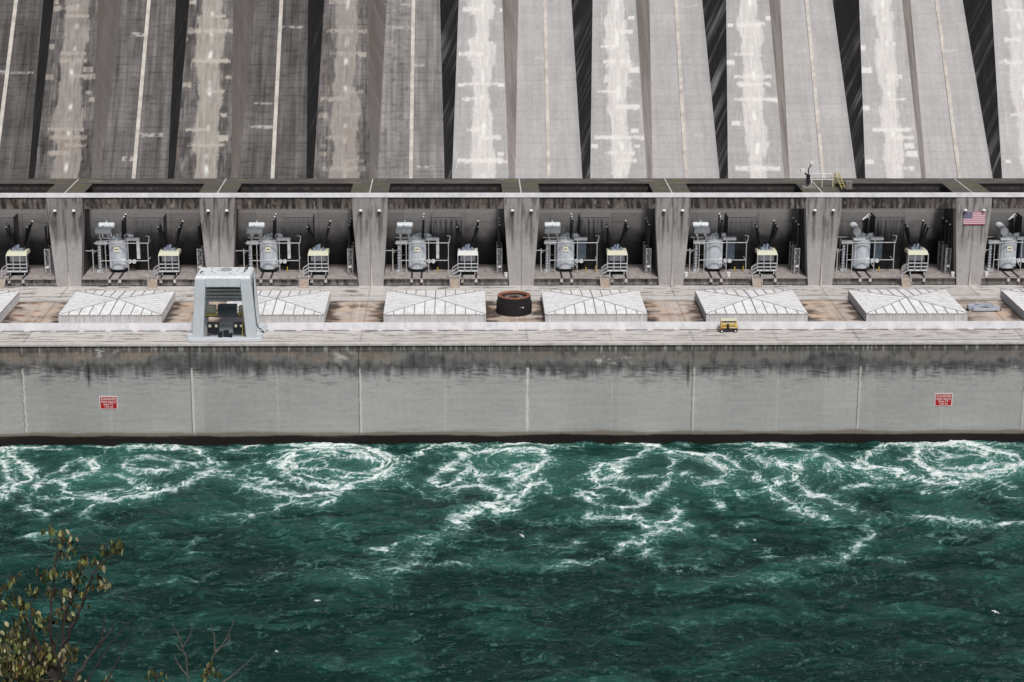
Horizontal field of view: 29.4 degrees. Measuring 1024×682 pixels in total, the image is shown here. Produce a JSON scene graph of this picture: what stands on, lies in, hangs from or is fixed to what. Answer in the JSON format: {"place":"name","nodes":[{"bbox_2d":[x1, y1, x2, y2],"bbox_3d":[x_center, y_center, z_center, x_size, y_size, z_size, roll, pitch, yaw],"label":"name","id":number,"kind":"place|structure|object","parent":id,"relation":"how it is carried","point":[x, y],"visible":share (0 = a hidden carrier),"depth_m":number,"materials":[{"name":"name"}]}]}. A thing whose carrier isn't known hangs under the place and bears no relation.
{"place":"outdoors","nodes":[
{"label":"outdoors","id":0,"kind":"place"},
{"bbox_2d":[0,440,1023,681],"bbox_3d":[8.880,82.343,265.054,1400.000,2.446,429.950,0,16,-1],"label":"river","id":1,"kind":"structure","parent":0,"point":[876,561],"depth_m":400.05,"materials":[{"name":"liquid"}]},
{"bbox_2d":[0,178,1023,446],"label":"powerhouse","id":2,"kind":"structure","parent":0,"point":[546,386],"depth_m":474.03,"materials":[{"name":"concrete"}]},
{"bbox_2d":[0,275,9,288],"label":"concrete steps","id":3,"kind":"structure","parent":2,"relation":"on","point":[2,283],"depth_m":516.46,"materials":[{"name":"beige concrete"}]},
{"bbox_2d":[0,290,19,320],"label":"roof hatch","id":4,"kind":"object","parent":2,"relation":"on","point":[9,299],"visible":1,"depth_m":495.81,"materials":[{"name":"metal"}]},
{"bbox_2d":[1,221,32,275],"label":"canopied transformer","id":5,"kind":"object","parent":2,"relation":"on","point":[18,262],"visible":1,"depth_m":520.27,"materials":[{"name":"paint"}]},
{"bbox_2d":[44,223,53,274],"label":"insulator stand","id":6,"kind":"object","parent":2,"relation":"on","point":[50,263],"visible":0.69,"depth_m":521.26,"materials":[{"name":"grey metal"}]},
{"bbox_2d":[99,396,117,408],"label":"danger sign","id":7,"kind":"object","parent":2,"relation":"attached to","point":[108,402],"visible":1,"depth_m":466.66,"materials":[{"name":"red metal"}]},
{"bbox_2d":[58,290,175,322],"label":"roof hatch","id":8,"kind":"object","parent":2,"relation":"on","point":[119,306],"visible":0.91,"depth_m":487.20,"materials":[{"name":"metal"}]},
{"bbox_2d":[91,213,150,273],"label":"power transformer","id":9,"kind":"object","parent":2,"relation":"on","point":[122,250],"visible":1,"depth_m":523.13,"materials":[{"name":"paint"}]},
{"bbox_2d":[144,274,160,287],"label":"concrete steps","id":10,"kind":"structure","parent":2,"relation":"on","point":[152,282],"depth_m":517.40,"materials":[{"name":"beige concrete"}]},
{"bbox_2d":[153,220,183,275],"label":"canopied transformer","id":11,"kind":"object","parent":2,"relation":"on","point":[170,257],"visible":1,"depth_m":521.21,"materials":[{"name":"white metal"}]},
{"bbox_2d":[197,221,205,270],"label":"insulator stand","id":12,"kind":"object","parent":2,"relation":"on","point":[200,241],"visible":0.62,"depth_m":521.74,"materials":[{"name":"metal"}]},
{"bbox_2d":[187,267,265,341],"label":"gantry crane","id":13,"kind":"object","parent":2,"relation":"on","point":[225,283],"visible":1,"depth_m":465.71,"materials":[{"name":"paint"}]},
{"bbox_2d":[235,213,300,273],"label":"power transformer","id":14,"kind":"object","parent":2,"relation":"on","point":[269,248],"visible":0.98,"depth_m":523.96,"materials":[{"name":"grey metal"}]},
{"bbox_2d":[221,290,330,322],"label":"roof hatch","id":15,"kind":"object","parent":2,"relation":"on","point":[284,306],"visible":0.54,"depth_m":488.55,"materials":[{"name":"metal"}]},
{"bbox_2d":[295,274,311,287],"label":"concrete steps","id":16,"kind":"structure","parent":2,"relation":"on","point":[304,282],"depth_m":518.38,"materials":[{"name":"beige concrete"}]},
{"bbox_2d":[303,220,330,275],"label":"canopied transformer","id":17,"kind":"object","parent":2,"relation":"on","point":[318,255],"visible":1,"depth_m":522.04,"materials":[{"name":"white metal"}]},
{"bbox_2d":[347,218,354,274],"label":"insulator stand","id":18,"kind":"object","parent":2,"relation":"on","point":[349,257],"visible":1,"depth_m":523.69,"materials":[{"name":"metal"}]},
{"bbox_2d":[386,213,450,272],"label":"power transformer","id":19,"kind":"object","parent":2,"relation":"on","point":[416,254],"visible":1,"depth_m":524.97,"materials":[{"name":"grey metal"}]},
{"bbox_2d":[383,290,485,321],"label":"roof hatch","id":20,"kind":"object","parent":2,"relation":"on","point":[435,306],"visible":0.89,"depth_m":489.28,"materials":[{"name":"metal"}]},
{"bbox_2d":[446,274,462,287],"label":"concrete steps","id":21,"kind":"structure","parent":2,"relation":"on","point":[454,282],"depth_m":519.31,"materials":[{"name":"beige concrete"}]},
{"bbox_2d":[452,220,478,275],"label":"canopied transformer","id":22,"kind":"object","parent":2,"relation":"on","point":[467,254],"visible":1,"depth_m":523.04,"materials":[{"name":"paint"}]},
{"bbox_2d":[496,217,502,274],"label":"insulator stand","id":23,"kind":"object","parent":2,"relation":"on","point":[499,244],"visible":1,"depth_m":523.89,"materials":[{"name":"metal"}]},
{"bbox_2d":[496,291,531,316],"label":"rotor drum","id":24,"kind":"object","parent":2,"relation":"on","point":[514,303],"visible":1,"depth_m":490.34,"materials":[{"name":"metal"}]},
{"bbox_2d":[536,213,598,272],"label":"power transformer","id":25,"kind":"object","parent":2,"relation":"on","point":[564,254],"visible":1,"depth_m":525.99,"materials":[{"name":"paint"}]},
{"bbox_2d":[541,289,647,321],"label":"roof hatch","id":26,"kind":"object","parent":2,"relation":"on","point":[608,305],"visible":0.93,"depth_m":490.12,"materials":[{"name":"metal"}]},
{"bbox_2d":[596,274,612,287],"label":"concrete steps","id":27,"kind":"structure","parent":2,"relation":"on","point":[604,282],"depth_m":520.13,"materials":[{"name":"beige concrete"}]},
{"bbox_2d":[601,220,628,274],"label":"canopied transformer","id":28,"kind":"object","parent":2,"relation":"on","point":[616,257],"visible":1,"depth_m":524.16,"materials":[{"name":"white metal"}]},
{"bbox_2d":[643,217,651,273],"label":"insulator stand","id":29,"kind":"object","parent":2,"relation":"on","point":[647,235],"visible":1,"depth_m":526.78,"materials":[{"name":"metal"}]},
{"bbox_2d":[687,213,748,272],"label":"power transformer","id":30,"kind":"object","parent":2,"relation":"on","point":[713,248],"visible":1,"depth_m":527.07,"materials":[{"name":"grey metal"}]},
{"bbox_2d":[718,318,738,332],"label":"utility cart","id":31,"kind":"object","parent":2,"relation":"on","point":[728,323],"visible":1,"depth_m":475.95,"materials":[{"name":"yellow paint"}]},
{"bbox_2d":[695,289,807,321],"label":"roof hatch","id":32,"kind":"object","parent":2,"relation":"on","point":[753,305],"visible":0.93,"depth_m":491.50,"materials":[{"name":"metal"}]},
{"bbox_2d":[748,274,764,286],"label":"concrete steps","id":33,"kind":"structure","parent":2,"relation":"on","point":[756,281],"depth_m":521.35,"materials":[{"name":"beige concrete"}]},
{"bbox_2d":[751,220,777,274],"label":"canopied transformer","id":34,"kind":"object","parent":2,"relation":"on","point":[765,260],"visible":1,"depth_m":525.09,"materials":[{"name":"white metal"}]},
{"bbox_2d":[788,217,799,273],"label":"insulator stand","id":35,"kind":"object","parent":2,"relation":"on","point":[794,239],"visible":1,"depth_m":528.08,"materials":[{"name":"metal"}]},
{"bbox_2d":[800,161,815,188],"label":"lamp mast","id":36,"kind":"object","parent":2,"relation":"on","point":[807,186],"visible":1,"depth_m":523.63,"materials":[{"name":"metal"}]},
{"bbox_2d":[811,173,833,186],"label":"guard rail","id":37,"kind":"object","parent":2,"relation":"on","point":[822,179],"visible":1,"depth_m":525.62,"materials":[{"name":"white metal"}]},
{"bbox_2d":[830,173,844,188],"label":"access ladder","id":38,"kind":"object","parent":2,"relation":"on","point":[834,177],"visible":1,"depth_m":524.81,"materials":[{"name":"yellow metal"}]},
{"bbox_2d":[845,181,852,190],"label":"bin","id":39,"kind":"object","parent":2,"relation":"on","point":[848,185],"visible":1,"depth_m":520.09,"materials":[{"name":"metal"}]},
{"bbox_2d":[836,214,896,272],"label":"power transformer","id":40,"kind":"object","parent":2,"relation":"on","point":[864,248],"visible":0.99,"depth_m":528.18,"materials":[{"name":"paint"}]},
{"bbox_2d":[896,273,913,286],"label":"concrete steps","id":41,"kind":"structure","parent":2,"relation":"on","point":[906,281],"depth_m":522.35,"materials":[{"name":"beige concrete"}]},
{"bbox_2d":[848,289,967,320],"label":"roof hatch","id":42,"kind":"object","parent":2,"relation":"on","point":[910,305],"visible":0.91,"depth_m":492.41,"materials":[{"name":"metal"}]},
{"bbox_2d":[901,220,928,274],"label":"canopied transformer","id":43,"kind":"object","parent":2,"relation":"on","point":[915,259],"visible":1,"depth_m":526.18,"materials":[{"name":"white metal"}]},
{"bbox_2d":[934,393,952,405],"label":"danger sign","id":44,"kind":"object","parent":2,"relation":"attached to","point":[943,399],"visible":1,"depth_m":471.57,"materials":[{"name":"red metal"}]},
{"bbox_2d":[937,217,951,273],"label":"insulator stand","id":45,"kind":"object","parent":2,"relation":"on","point":[946,266],"visible":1,"depth_m":528.87,"materials":[{"name":"metal"}]},
{"bbox_2d":[963,212,985,224],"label":"flag","id":46,"kind":"object","parent":2,"relation":"attached to","point":[973,218],"visible":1,"depth_m":518.92,"materials":[{"name":"multicoloured fabric"}]},
{"bbox_2d":[966,303,1000,310],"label":"lifting frame","id":47,"kind":"object","parent":2,"relation":"on","point":[973,306],"visible":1,"depth_m":497.35,"materials":[{"name":"paint"}]},
{"bbox_2d":[983,214,1023,272],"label":"power transformer","id":48,"kind":"object","parent":2,"relation":"on","point":[1010,247],"visible":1,"depth_m":529.15,"materials":[{"name":"grey metal"}]},
{"bbox_2d":[1000,289,1023,318],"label":"roof hatch","id":49,"kind":"object","parent":2,"relation":"on","point":[1013,299],"visible":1,"depth_m":502.01,"materials":[{"name":"metal"}]},
{"bbox_2d":[0,0,1023,178],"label":"dam","id":50,"kind":"structure","parent":0,"point":[126,89],"depth_m":577.07,"materials":[{"name":"concrete"}]},
{"bbox_2d":[0,321,1023,330],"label":"barrier wall","id":51,"kind":"structure","parent":0,"point":[531,325],"depth_m":477.98,"materials":[{"name":"paint"}]},
{"bbox_3d":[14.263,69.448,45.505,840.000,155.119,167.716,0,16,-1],"label":"cliff bank","id":52,"kind":"structure","parent":0,"visible":0},
{"bbox_2d":[0,523,132,681],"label":"leafy shrub","id":53,"kind":"object","parent":52,"relation":"on","point":[31,670],"visible":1,"depth_m":19.32,"materials":[{"name":"green plant"}]},
{"bbox_2d":[144,670,168,681],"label":"leafy shrub","id":54,"kind":"object","parent":52,"relation":"on","point":[155,674],"visible":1,"depth_m":19.57,"materials":[{"name":"green plant"}]},
{"bbox_2d":[172,623,191,681],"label":"bare sapling","id":55,"kind":"object","parent":52,"relation":"on","point":[185,673],"visible":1,"depth_m":19.48,"materials":[{"name":"brown wood"}]},
{"bbox_2d":[198,620,254,681],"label":"bare sapling","id":56,"kind":"object","parent":52,"relation":"on","point":[207,669],"visible":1,"depth_m":19.63,"materials":[{"name":"brown plant"}]}
]}

